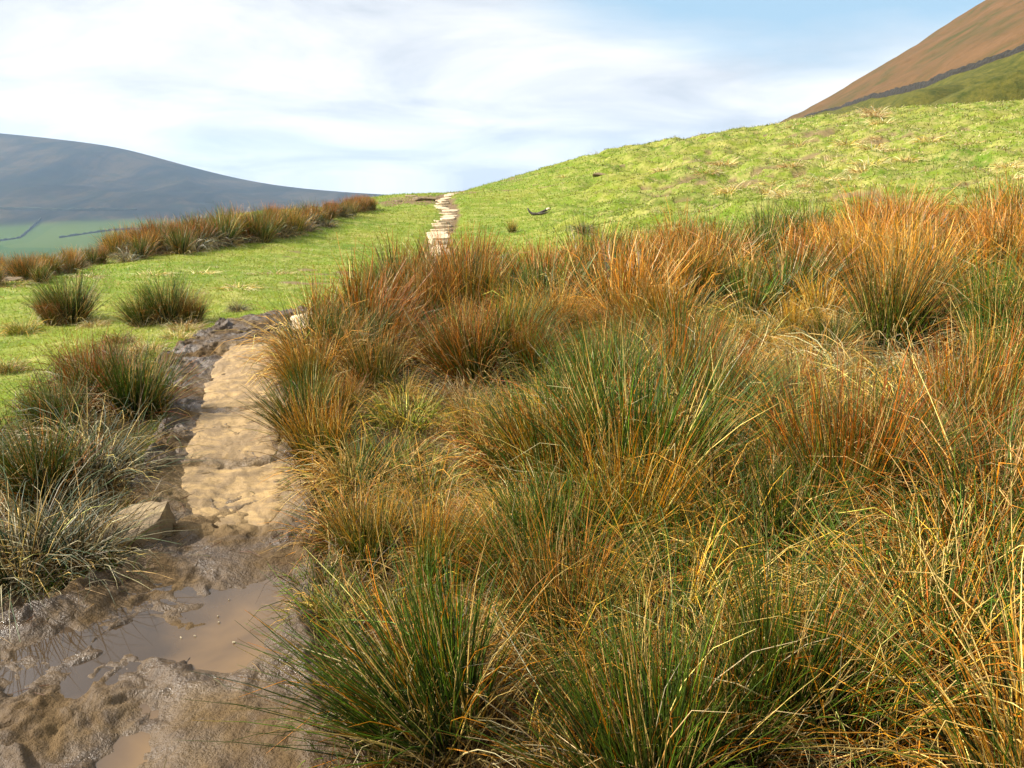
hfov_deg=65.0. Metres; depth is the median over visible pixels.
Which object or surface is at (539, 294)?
rush tussock
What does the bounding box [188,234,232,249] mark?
rush tussock
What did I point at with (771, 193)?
dead grass clump
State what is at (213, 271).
dead grass clump
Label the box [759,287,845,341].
rush tussock
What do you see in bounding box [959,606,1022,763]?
rush tussock
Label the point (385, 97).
sky
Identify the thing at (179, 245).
rush tussock
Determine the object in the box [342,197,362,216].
rush tussock
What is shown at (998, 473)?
rush tussock
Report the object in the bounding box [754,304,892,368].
rush tussock
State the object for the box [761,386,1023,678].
rush tussock
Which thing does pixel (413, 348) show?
rush tussock
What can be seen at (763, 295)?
rush tussock
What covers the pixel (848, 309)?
rush tussock
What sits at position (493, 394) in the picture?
grass tuft
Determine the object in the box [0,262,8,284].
rush tussock
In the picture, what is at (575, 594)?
rush tussock
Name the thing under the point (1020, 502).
rush tussock
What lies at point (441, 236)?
step slab
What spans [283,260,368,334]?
rush tussock
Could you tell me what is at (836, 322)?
dead grass clump
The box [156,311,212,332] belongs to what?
dead grass clump
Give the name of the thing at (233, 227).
rush tussock
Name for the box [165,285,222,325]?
rush tussock
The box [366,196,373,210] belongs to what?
rush tussock
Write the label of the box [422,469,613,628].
rush tussock
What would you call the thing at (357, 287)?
rush tussock
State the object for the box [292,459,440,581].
rush tussock
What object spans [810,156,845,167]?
dead grass clump
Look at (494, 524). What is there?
rush tussock
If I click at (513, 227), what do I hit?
rush tussock
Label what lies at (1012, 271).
rush tussock
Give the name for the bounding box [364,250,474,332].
rush tussock
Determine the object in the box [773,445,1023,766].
rush tussock
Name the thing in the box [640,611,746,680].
grass tuft
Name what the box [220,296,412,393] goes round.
rush tussock
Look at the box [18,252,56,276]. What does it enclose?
rush tussock
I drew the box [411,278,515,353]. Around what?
rush tussock
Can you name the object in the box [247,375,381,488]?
rush tussock
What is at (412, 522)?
rush tussock
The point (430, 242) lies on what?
step slab
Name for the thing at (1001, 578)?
rush tussock
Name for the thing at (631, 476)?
rush tussock
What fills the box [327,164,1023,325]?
rushes
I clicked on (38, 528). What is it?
rush tussock
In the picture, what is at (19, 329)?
grass tuft
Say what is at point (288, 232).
rush tussock
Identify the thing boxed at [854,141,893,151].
dead grass clump
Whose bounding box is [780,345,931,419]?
rush tussock
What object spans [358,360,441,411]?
rush tussock
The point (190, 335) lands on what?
dead grass clump
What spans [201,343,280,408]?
paving slab
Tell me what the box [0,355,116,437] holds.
rush tussock
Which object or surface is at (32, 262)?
rush tussock
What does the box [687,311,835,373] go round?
dead grass clump
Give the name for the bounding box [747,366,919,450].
rush tussock
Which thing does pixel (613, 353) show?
rush tussock
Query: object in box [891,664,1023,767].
rush tussock
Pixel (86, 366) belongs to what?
rush tussock
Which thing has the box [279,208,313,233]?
rush tussock
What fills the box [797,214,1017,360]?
rush tussock
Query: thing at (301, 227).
rush tussock
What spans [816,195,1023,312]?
rush tussock
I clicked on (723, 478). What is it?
rush tussock
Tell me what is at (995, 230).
rush tussock
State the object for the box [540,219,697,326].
rush tussock
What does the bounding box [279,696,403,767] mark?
grass tuft
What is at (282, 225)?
rush tussock
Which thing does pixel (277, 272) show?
dead grass clump
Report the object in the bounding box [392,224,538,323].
rush tussock
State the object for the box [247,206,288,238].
rush tussock
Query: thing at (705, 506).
rush tussock
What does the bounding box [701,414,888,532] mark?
rush tussock
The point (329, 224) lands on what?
rush tussock
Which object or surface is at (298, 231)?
rush tussock
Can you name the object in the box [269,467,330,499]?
grass tuft
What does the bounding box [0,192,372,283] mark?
rushes
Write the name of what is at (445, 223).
step slab
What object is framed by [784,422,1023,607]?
rush tussock
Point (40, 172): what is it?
moor hill
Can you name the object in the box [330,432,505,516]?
grass tuft
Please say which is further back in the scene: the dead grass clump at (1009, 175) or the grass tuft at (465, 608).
the dead grass clump at (1009, 175)
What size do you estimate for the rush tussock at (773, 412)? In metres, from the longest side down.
1.608 x 1.568 x 1.085 m
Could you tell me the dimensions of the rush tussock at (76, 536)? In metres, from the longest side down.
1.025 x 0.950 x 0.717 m
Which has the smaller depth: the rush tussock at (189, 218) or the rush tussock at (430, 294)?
the rush tussock at (430, 294)
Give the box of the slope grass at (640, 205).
[469,98,1023,261]
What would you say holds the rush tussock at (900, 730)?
on the ground at (764, 150)
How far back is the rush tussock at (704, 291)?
7.86 m
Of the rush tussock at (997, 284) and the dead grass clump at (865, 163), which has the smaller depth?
the rush tussock at (997, 284)
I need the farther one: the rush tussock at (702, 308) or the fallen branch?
the fallen branch
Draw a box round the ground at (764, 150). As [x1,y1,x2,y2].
[0,100,1023,767]
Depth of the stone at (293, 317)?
8.64 m
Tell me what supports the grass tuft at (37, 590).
on the ground at (764, 150)
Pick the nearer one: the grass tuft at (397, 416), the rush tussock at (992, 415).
the rush tussock at (992, 415)
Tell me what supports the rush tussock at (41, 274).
on the ground at (764, 150)
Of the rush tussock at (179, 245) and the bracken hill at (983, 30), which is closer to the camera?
the rush tussock at (179, 245)
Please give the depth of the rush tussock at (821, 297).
7.27 m
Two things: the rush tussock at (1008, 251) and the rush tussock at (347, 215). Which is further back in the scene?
the rush tussock at (347, 215)
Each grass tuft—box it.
[0,310,52,335]
[0,351,37,375]
[18,559,105,599]
[98,327,141,344]
[101,548,151,583]
[258,557,396,641]
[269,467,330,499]
[273,546,361,598]
[276,513,340,557]
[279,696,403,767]
[316,410,460,493]
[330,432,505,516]
[344,376,475,440]
[356,573,439,628]
[419,583,500,635]
[453,370,535,416]
[468,481,528,509]
[475,451,607,521]
[493,687,626,767]
[500,377,561,413]
[508,363,576,395]
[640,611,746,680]
[687,370,864,431]
[702,294,757,328]
[718,313,781,337]
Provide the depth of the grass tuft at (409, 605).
3.07 m
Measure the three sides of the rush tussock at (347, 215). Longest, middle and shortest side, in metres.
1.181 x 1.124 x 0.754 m
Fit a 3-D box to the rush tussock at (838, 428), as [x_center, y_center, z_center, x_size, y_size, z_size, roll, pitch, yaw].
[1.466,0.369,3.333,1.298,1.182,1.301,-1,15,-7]
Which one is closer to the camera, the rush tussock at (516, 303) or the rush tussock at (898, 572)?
the rush tussock at (898, 572)
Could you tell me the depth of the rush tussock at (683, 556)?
3.01 m
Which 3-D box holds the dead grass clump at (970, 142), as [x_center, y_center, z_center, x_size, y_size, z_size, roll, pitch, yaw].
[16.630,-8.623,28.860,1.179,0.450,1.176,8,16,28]
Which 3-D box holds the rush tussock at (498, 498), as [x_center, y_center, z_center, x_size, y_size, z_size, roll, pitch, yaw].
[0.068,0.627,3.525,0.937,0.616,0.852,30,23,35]
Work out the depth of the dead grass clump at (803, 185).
22.09 m
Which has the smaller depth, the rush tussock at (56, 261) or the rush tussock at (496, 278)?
the rush tussock at (496, 278)
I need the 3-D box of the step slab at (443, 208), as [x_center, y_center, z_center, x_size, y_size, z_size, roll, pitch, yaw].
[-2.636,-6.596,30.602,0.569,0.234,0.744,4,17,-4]
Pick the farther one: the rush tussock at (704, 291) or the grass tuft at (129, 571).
the rush tussock at (704, 291)
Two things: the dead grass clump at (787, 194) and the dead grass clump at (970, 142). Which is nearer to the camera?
the dead grass clump at (787, 194)
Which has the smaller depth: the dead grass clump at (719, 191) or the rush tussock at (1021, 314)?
the rush tussock at (1021, 314)
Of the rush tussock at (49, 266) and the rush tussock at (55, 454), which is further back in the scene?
the rush tussock at (49, 266)
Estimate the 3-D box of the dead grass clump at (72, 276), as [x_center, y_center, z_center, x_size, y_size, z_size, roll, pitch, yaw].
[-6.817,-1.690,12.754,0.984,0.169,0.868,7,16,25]
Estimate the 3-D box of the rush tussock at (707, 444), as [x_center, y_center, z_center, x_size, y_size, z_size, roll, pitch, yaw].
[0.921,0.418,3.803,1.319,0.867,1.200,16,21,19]
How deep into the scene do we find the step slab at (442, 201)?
32.74 m
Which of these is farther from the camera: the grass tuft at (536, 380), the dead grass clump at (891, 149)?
the dead grass clump at (891, 149)
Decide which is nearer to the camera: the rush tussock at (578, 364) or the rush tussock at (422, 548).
the rush tussock at (422, 548)
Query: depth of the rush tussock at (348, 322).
6.53 m
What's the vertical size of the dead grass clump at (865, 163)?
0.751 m
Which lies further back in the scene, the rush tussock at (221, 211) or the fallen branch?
the fallen branch
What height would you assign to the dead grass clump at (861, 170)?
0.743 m
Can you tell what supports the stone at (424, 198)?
on the ground at (764, 150)
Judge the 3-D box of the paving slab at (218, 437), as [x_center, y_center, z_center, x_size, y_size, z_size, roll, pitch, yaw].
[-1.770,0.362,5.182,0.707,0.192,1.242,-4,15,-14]
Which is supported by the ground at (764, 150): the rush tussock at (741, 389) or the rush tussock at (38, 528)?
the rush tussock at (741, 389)
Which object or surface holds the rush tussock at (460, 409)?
on the ground at (764, 150)
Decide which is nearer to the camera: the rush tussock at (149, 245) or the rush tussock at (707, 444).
the rush tussock at (707, 444)
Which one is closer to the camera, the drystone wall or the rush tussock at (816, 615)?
the rush tussock at (816, 615)
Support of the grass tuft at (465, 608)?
on the ground at (764, 150)
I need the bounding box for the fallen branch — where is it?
[527,207,550,214]
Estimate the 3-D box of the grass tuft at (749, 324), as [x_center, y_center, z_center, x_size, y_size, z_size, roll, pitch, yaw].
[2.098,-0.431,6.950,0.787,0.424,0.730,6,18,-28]
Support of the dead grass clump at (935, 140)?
on the ground at (764, 150)
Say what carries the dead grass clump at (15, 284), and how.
on the ground at (764, 150)
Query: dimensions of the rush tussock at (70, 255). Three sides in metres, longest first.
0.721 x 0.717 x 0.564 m
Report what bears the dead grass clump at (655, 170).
on the ground at (764, 150)
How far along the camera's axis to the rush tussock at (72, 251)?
15.34 m
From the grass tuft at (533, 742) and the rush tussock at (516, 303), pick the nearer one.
the grass tuft at (533, 742)
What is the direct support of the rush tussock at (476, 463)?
on the ground at (764, 150)
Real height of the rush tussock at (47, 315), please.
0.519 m
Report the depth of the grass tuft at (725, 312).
7.38 m
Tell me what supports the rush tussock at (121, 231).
on the ground at (764, 150)
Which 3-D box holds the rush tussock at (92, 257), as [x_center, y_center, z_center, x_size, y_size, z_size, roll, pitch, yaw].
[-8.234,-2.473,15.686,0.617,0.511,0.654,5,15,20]
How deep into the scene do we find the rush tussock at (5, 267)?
12.56 m
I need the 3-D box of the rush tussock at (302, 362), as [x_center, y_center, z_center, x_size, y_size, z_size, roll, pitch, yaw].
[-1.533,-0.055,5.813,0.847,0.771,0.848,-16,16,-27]
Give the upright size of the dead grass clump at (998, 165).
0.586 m
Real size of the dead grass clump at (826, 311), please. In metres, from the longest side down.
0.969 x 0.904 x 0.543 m
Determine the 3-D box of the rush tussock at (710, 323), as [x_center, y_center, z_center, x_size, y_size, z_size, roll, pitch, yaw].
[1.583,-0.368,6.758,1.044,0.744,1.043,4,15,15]
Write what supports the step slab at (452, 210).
on the ground at (764, 150)
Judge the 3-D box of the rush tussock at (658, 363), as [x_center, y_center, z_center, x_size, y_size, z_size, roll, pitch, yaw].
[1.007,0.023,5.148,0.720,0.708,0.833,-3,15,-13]
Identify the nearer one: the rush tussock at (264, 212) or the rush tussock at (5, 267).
the rush tussock at (5, 267)
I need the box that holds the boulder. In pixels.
[84,501,175,556]
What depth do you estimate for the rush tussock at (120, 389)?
5.39 m
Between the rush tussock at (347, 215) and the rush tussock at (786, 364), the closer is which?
the rush tussock at (786, 364)
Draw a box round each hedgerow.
[0,217,40,240]
[59,227,162,237]
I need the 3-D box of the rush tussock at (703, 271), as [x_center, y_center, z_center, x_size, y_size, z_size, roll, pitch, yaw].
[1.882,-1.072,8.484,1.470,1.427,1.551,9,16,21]
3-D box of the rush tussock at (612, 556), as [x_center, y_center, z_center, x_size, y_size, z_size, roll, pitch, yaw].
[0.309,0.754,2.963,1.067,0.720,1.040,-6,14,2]
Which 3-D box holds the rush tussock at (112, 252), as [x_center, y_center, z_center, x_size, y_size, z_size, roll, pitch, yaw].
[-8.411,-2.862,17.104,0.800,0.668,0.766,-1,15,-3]
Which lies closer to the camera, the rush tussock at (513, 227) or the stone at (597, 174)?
the rush tussock at (513, 227)
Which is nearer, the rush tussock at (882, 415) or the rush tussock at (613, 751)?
the rush tussock at (613, 751)
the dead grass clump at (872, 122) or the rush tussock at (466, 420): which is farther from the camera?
the dead grass clump at (872, 122)
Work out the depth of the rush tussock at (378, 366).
5.98 m
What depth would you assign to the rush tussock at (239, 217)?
19.67 m
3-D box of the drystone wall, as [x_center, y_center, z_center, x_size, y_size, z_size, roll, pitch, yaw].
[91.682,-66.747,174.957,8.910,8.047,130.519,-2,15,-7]
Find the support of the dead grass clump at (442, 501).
on the ground at (764, 150)
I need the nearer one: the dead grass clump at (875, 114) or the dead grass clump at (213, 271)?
the dead grass clump at (213, 271)
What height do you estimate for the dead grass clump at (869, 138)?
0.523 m
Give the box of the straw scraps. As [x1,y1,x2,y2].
[0,319,332,767]
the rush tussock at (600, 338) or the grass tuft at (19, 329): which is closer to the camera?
the rush tussock at (600, 338)
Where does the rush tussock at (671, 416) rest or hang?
on the ground at (764, 150)
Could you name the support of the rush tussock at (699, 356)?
on the ground at (764, 150)
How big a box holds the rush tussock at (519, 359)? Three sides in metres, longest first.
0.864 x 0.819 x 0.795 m
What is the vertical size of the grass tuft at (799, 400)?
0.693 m
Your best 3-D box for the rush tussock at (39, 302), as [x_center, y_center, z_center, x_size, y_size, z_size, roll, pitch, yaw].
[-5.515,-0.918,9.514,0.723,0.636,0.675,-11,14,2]
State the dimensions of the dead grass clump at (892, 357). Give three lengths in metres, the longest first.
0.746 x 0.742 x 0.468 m
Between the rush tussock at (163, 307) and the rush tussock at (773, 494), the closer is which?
the rush tussock at (773, 494)
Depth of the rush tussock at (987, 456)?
3.25 m
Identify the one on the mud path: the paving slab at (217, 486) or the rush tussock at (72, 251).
the paving slab at (217, 486)
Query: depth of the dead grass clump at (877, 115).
39.55 m
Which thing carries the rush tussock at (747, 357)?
on the ground at (764, 150)
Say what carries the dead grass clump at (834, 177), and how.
on the ground at (764, 150)
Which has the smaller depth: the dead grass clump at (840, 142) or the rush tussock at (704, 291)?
the rush tussock at (704, 291)
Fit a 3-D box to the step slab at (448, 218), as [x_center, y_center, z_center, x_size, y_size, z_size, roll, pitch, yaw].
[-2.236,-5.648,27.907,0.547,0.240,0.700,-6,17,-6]
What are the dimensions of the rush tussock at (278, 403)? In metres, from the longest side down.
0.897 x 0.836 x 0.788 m
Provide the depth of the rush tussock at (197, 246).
17.60 m
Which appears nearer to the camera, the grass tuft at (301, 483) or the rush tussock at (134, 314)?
the grass tuft at (301, 483)
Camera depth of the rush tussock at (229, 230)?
18.69 m
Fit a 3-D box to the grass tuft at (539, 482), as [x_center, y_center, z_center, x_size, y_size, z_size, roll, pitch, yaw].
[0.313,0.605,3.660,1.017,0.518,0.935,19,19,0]
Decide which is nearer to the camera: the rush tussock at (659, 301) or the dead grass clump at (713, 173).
the rush tussock at (659, 301)
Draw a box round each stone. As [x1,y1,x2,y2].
[2,276,25,280]
[290,312,311,328]
[412,197,436,200]
[593,172,604,176]
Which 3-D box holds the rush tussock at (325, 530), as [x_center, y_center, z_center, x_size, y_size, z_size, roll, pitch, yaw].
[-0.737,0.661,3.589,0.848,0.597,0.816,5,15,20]
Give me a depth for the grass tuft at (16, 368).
6.89 m
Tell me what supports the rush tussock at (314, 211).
on the ground at (764, 150)
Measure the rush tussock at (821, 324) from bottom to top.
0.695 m
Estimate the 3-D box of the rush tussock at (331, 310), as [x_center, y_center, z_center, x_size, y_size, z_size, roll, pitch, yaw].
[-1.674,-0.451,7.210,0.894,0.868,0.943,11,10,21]
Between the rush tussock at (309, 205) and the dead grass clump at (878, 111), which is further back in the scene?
the dead grass clump at (878, 111)
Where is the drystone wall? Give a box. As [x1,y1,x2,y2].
[804,44,1023,116]
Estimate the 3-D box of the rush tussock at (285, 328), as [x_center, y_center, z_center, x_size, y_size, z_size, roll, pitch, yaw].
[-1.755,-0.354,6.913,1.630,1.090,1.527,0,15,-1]
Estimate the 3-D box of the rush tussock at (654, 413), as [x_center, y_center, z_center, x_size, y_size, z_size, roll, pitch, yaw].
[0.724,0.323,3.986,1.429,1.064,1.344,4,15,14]
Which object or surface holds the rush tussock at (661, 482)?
on the ground at (764, 150)
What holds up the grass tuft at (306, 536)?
on the ground at (764, 150)
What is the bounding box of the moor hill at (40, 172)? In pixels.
[0,133,385,262]
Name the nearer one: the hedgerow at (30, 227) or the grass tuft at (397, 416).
the grass tuft at (397, 416)
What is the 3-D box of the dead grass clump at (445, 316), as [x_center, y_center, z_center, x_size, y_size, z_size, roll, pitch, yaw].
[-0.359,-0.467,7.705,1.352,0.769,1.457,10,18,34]
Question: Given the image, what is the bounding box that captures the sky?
[0,0,984,194]
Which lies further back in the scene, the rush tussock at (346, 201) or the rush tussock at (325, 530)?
the rush tussock at (346, 201)
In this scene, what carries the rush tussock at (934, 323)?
on the ground at (764, 150)
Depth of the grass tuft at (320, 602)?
3.05 m
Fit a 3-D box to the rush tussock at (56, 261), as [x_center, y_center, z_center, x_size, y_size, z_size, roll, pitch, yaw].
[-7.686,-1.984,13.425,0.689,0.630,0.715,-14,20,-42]
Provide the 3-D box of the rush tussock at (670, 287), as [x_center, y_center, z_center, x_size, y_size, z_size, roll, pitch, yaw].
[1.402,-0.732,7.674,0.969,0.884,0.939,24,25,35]
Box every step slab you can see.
[426,231,447,233]
[427,233,447,239]
[429,240,446,244]
[430,228,451,230]
[431,222,449,224]
[432,225,451,227]
[435,199,448,202]
[436,207,449,209]
[440,217,454,219]
[442,209,458,211]
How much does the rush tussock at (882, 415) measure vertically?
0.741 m
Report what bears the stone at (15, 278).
on the ground at (764, 150)
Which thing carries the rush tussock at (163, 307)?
on the ground at (764, 150)
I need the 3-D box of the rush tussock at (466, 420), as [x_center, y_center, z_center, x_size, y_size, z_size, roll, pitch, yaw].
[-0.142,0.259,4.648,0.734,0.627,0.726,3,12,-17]
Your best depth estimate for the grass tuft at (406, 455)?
4.52 m
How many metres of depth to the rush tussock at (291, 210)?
22.05 m
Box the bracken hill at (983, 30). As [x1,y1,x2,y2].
[777,0,1023,123]
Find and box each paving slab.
[180,463,288,526]
[185,407,280,458]
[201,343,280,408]
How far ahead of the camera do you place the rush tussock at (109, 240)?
17.12 m
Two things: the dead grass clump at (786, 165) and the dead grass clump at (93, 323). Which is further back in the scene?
the dead grass clump at (786, 165)
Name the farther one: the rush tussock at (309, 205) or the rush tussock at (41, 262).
the rush tussock at (309, 205)
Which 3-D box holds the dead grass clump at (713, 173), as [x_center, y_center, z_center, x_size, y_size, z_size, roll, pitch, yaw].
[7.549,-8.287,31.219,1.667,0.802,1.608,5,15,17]
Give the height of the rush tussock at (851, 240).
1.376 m
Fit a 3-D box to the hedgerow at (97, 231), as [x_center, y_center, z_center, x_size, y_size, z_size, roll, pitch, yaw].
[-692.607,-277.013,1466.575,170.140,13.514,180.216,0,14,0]
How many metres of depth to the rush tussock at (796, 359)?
5.25 m
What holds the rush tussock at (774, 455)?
on the ground at (764, 150)
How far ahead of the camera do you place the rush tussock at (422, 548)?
3.19 m
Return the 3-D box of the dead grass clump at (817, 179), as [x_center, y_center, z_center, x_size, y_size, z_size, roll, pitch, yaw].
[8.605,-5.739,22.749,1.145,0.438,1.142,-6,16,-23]
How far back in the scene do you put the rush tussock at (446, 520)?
3.44 m
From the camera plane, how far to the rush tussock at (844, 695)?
2.23 m
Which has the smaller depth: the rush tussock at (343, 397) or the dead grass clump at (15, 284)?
the rush tussock at (343, 397)
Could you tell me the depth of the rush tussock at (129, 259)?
15.91 m
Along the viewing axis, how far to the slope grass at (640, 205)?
27.79 m
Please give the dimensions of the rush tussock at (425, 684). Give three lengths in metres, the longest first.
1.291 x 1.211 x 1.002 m
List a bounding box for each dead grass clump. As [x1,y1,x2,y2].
[0,279,33,288]
[60,270,115,278]
[68,311,115,329]
[116,331,175,355]
[132,270,176,277]
[154,325,201,340]
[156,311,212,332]
[183,269,225,274]
[197,281,269,291]
[247,264,303,276]
[398,482,519,547]
[412,371,508,404]
[429,294,475,337]
[643,163,671,173]
[687,160,723,176]
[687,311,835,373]
[704,180,749,195]
[705,155,746,167]
[716,182,750,190]
[734,295,785,326]
[744,181,788,194]
[749,322,955,391]
[759,185,799,197]
[766,186,814,197]
[768,188,795,199]
[772,157,809,168]
[782,136,816,148]
[783,293,877,330]
[789,181,817,188]
[798,303,878,339]
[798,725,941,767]
[799,176,836,183]
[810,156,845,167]
[815,171,844,179]
[826,136,866,151]
[841,159,884,177]
[844,156,894,166]
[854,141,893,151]
[855,109,892,118]
[857,102,891,113]
[860,118,896,125]
[863,108,893,115]
[863,133,882,141]
[876,341,948,373]
[882,145,907,151]
[883,147,925,162]
[901,133,957,146]
[964,140,986,144]
[981,167,1023,178]
[982,157,1023,171]
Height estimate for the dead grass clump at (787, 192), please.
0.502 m
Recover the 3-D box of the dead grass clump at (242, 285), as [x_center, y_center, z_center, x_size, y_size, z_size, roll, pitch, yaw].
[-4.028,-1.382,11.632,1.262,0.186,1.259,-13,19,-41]
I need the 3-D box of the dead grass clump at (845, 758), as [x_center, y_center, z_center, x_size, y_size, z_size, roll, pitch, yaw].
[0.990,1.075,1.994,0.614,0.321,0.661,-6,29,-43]
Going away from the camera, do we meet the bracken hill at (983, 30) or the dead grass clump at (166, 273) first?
the dead grass clump at (166, 273)
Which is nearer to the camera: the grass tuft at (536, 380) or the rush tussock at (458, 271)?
the grass tuft at (536, 380)
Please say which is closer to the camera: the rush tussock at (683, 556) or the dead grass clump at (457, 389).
the rush tussock at (683, 556)
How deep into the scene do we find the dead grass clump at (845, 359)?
5.30 m
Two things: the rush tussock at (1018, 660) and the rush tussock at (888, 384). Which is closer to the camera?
the rush tussock at (1018, 660)
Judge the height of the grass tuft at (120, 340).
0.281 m
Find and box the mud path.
[0,306,378,767]
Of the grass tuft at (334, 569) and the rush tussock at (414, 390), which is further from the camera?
the rush tussock at (414, 390)
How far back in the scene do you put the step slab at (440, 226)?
25.61 m
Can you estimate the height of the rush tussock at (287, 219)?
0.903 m
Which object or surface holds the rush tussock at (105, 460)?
on the ground at (764, 150)
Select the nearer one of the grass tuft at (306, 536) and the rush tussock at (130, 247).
the grass tuft at (306, 536)
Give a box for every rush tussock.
[0,261,10,275]
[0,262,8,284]
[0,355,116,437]
[0,384,214,518]
[0,391,128,525]
[0,429,187,638]
[0,460,184,607]
[8,251,49,270]
[13,262,118,327]
[17,282,69,320]
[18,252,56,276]
[20,321,153,422]
[21,261,58,285]
[27,248,73,273]
[30,297,68,325]
[38,255,63,275]
[48,325,214,429]
[51,259,62,272]
[55,244,87,261]
[58,246,88,268]
[78,247,101,264]
[98,233,129,258]
[100,227,131,255]
[103,281,171,330]
[106,247,147,263]
[109,233,169,257]
[111,220,136,239]
[115,262,209,327]
[118,230,167,254]
[122,229,163,255]
[139,220,175,252]
[153,238,188,254]
[154,220,203,255]
[158,224,224,252]
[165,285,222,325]
[169,209,212,230]
[184,493,586,767]
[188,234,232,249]
[198,203,256,245]
[198,211,223,232]
[203,204,240,218]
[207,211,253,242]
[211,201,254,237]
[212,285,399,372]
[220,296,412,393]
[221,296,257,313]
[226,351,364,449]
[236,226,263,243]
[246,213,283,242]
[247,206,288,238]
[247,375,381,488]
[248,324,351,401]
[249,205,286,222]
[253,412,448,516]
[259,459,427,577]
[260,201,288,218]
[260,208,291,237]
[273,212,297,229]
[275,205,306,215]
[276,220,305,237]
[278,281,412,381]
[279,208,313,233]
[282,208,315,235]
[283,223,314,236]
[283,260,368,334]
[284,286,366,343]
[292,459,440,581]
[293,232,437,340]
[294,203,320,226]
[295,200,324,210]
[301,201,329,222]
[306,247,431,309]
[307,362,380,421]
[312,206,327,222]
[315,314,440,398]
[320,215,343,228]
[321,468,489,581]
[335,264,454,361]
[336,235,458,296]
[337,194,354,208]
[338,206,355,217]
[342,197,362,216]
[343,307,445,375]
[344,466,528,611]
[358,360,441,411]
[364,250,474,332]
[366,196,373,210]
[366,564,538,719]
[368,196,378,210]
[373,477,527,585]
[390,299,514,378]
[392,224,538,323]
[392,284,544,388]
[410,466,610,601]
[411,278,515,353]
[415,382,562,497]
[418,453,591,568]
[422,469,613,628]
[424,540,695,767]
[426,381,507,436]
[427,542,820,767]
[428,374,550,459]
[433,345,648,502]
[437,419,705,619]
[440,253,618,344]
[443,365,582,483]
[445,485,697,709]
[448,239,565,321]
[452,265,588,371]
[457,276,583,348]
[458,481,709,651]
[469,303,828,529]
[479,367,641,506]
[487,467,846,717]
[491,310,697,437]
[492,307,579,383]
[495,551,804,766]
[503,219,520,232]
[523,266,620,351]
[523,344,780,503]
[527,312,684,404]
[530,409,759,574]
[538,283,702,375]
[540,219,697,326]
[542,311,659,374]
[544,259,713,344]
[555,422,751,558]
[557,401,885,615]
[561,214,599,237]
[575,573,866,767]
[578,249,719,350]
[592,255,758,330]
[595,304,667,357]
[597,291,822,436]
[600,378,800,513]
[603,496,753,587]
[606,329,864,493]
[612,264,703,312]
[612,487,1004,767]
[619,287,777,372]
[623,428,956,689]
[625,317,832,451]
[634,245,766,322]
[635,337,704,414]
[644,215,760,309]
[644,424,817,540]
[664,332,932,503]
[667,406,934,586]
[675,299,755,346]
[675,462,1023,753]
[677,330,797,399]
[678,576,1023,767]
[686,469,1023,767]
[701,323,1023,567]
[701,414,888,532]
[705,373,985,516]
[707,261,814,322]
[714,292,806,353]
[722,330,868,412]
[740,319,872,394]
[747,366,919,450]
[748,498,1023,767]
[748,561,923,713]
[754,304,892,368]
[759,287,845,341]
[759,347,1023,620]
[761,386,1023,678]
[766,359,1023,518]
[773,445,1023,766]
[778,266,858,321]
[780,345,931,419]
[781,199,946,303]
[781,325,1022,438]
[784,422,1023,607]
[793,292,883,355]
[793,391,965,455]
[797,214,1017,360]
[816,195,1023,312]
[832,295,864,320]
[852,300,1023,465]
[860,360,1023,573]
[863,228,1023,348]
[872,220,1003,282]
[884,364,1023,471]
[890,300,955,339]
[891,376,1023,567]
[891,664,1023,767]
[895,164,1023,298]
[901,227,1023,355]
[903,280,1023,406]
[918,260,1023,361]
[923,317,1023,419]
[939,240,1023,353]
[945,423,1023,587]
[956,528,1023,678]
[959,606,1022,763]
[961,213,1023,283]
[1002,252,1022,300]
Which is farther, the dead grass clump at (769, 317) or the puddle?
the dead grass clump at (769, 317)
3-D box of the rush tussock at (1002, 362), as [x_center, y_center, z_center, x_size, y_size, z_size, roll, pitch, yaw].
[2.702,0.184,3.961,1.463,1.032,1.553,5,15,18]
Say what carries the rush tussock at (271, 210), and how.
on the ground at (764, 150)
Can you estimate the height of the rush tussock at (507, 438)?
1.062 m
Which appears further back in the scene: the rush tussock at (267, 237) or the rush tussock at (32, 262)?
the rush tussock at (267, 237)
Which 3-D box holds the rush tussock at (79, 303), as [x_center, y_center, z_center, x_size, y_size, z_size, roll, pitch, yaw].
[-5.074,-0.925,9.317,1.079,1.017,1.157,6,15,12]
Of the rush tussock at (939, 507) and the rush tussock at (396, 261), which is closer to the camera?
the rush tussock at (939, 507)
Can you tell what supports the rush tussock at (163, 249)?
on the ground at (764, 150)
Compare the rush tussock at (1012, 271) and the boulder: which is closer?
the boulder
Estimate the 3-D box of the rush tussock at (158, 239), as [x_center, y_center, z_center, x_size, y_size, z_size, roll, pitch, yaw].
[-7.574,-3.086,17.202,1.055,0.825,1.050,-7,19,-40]
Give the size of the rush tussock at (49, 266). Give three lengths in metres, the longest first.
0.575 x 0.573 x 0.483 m
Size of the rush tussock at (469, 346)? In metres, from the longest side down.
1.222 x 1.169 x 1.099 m
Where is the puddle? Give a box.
[0,577,331,767]
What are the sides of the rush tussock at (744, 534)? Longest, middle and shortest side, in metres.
1.377 x 1.342 x 0.929 m
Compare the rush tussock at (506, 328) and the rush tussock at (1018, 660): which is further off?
the rush tussock at (506, 328)
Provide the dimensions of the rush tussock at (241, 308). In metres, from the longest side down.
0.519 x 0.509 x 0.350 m
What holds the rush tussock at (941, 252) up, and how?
on the ground at (764, 150)

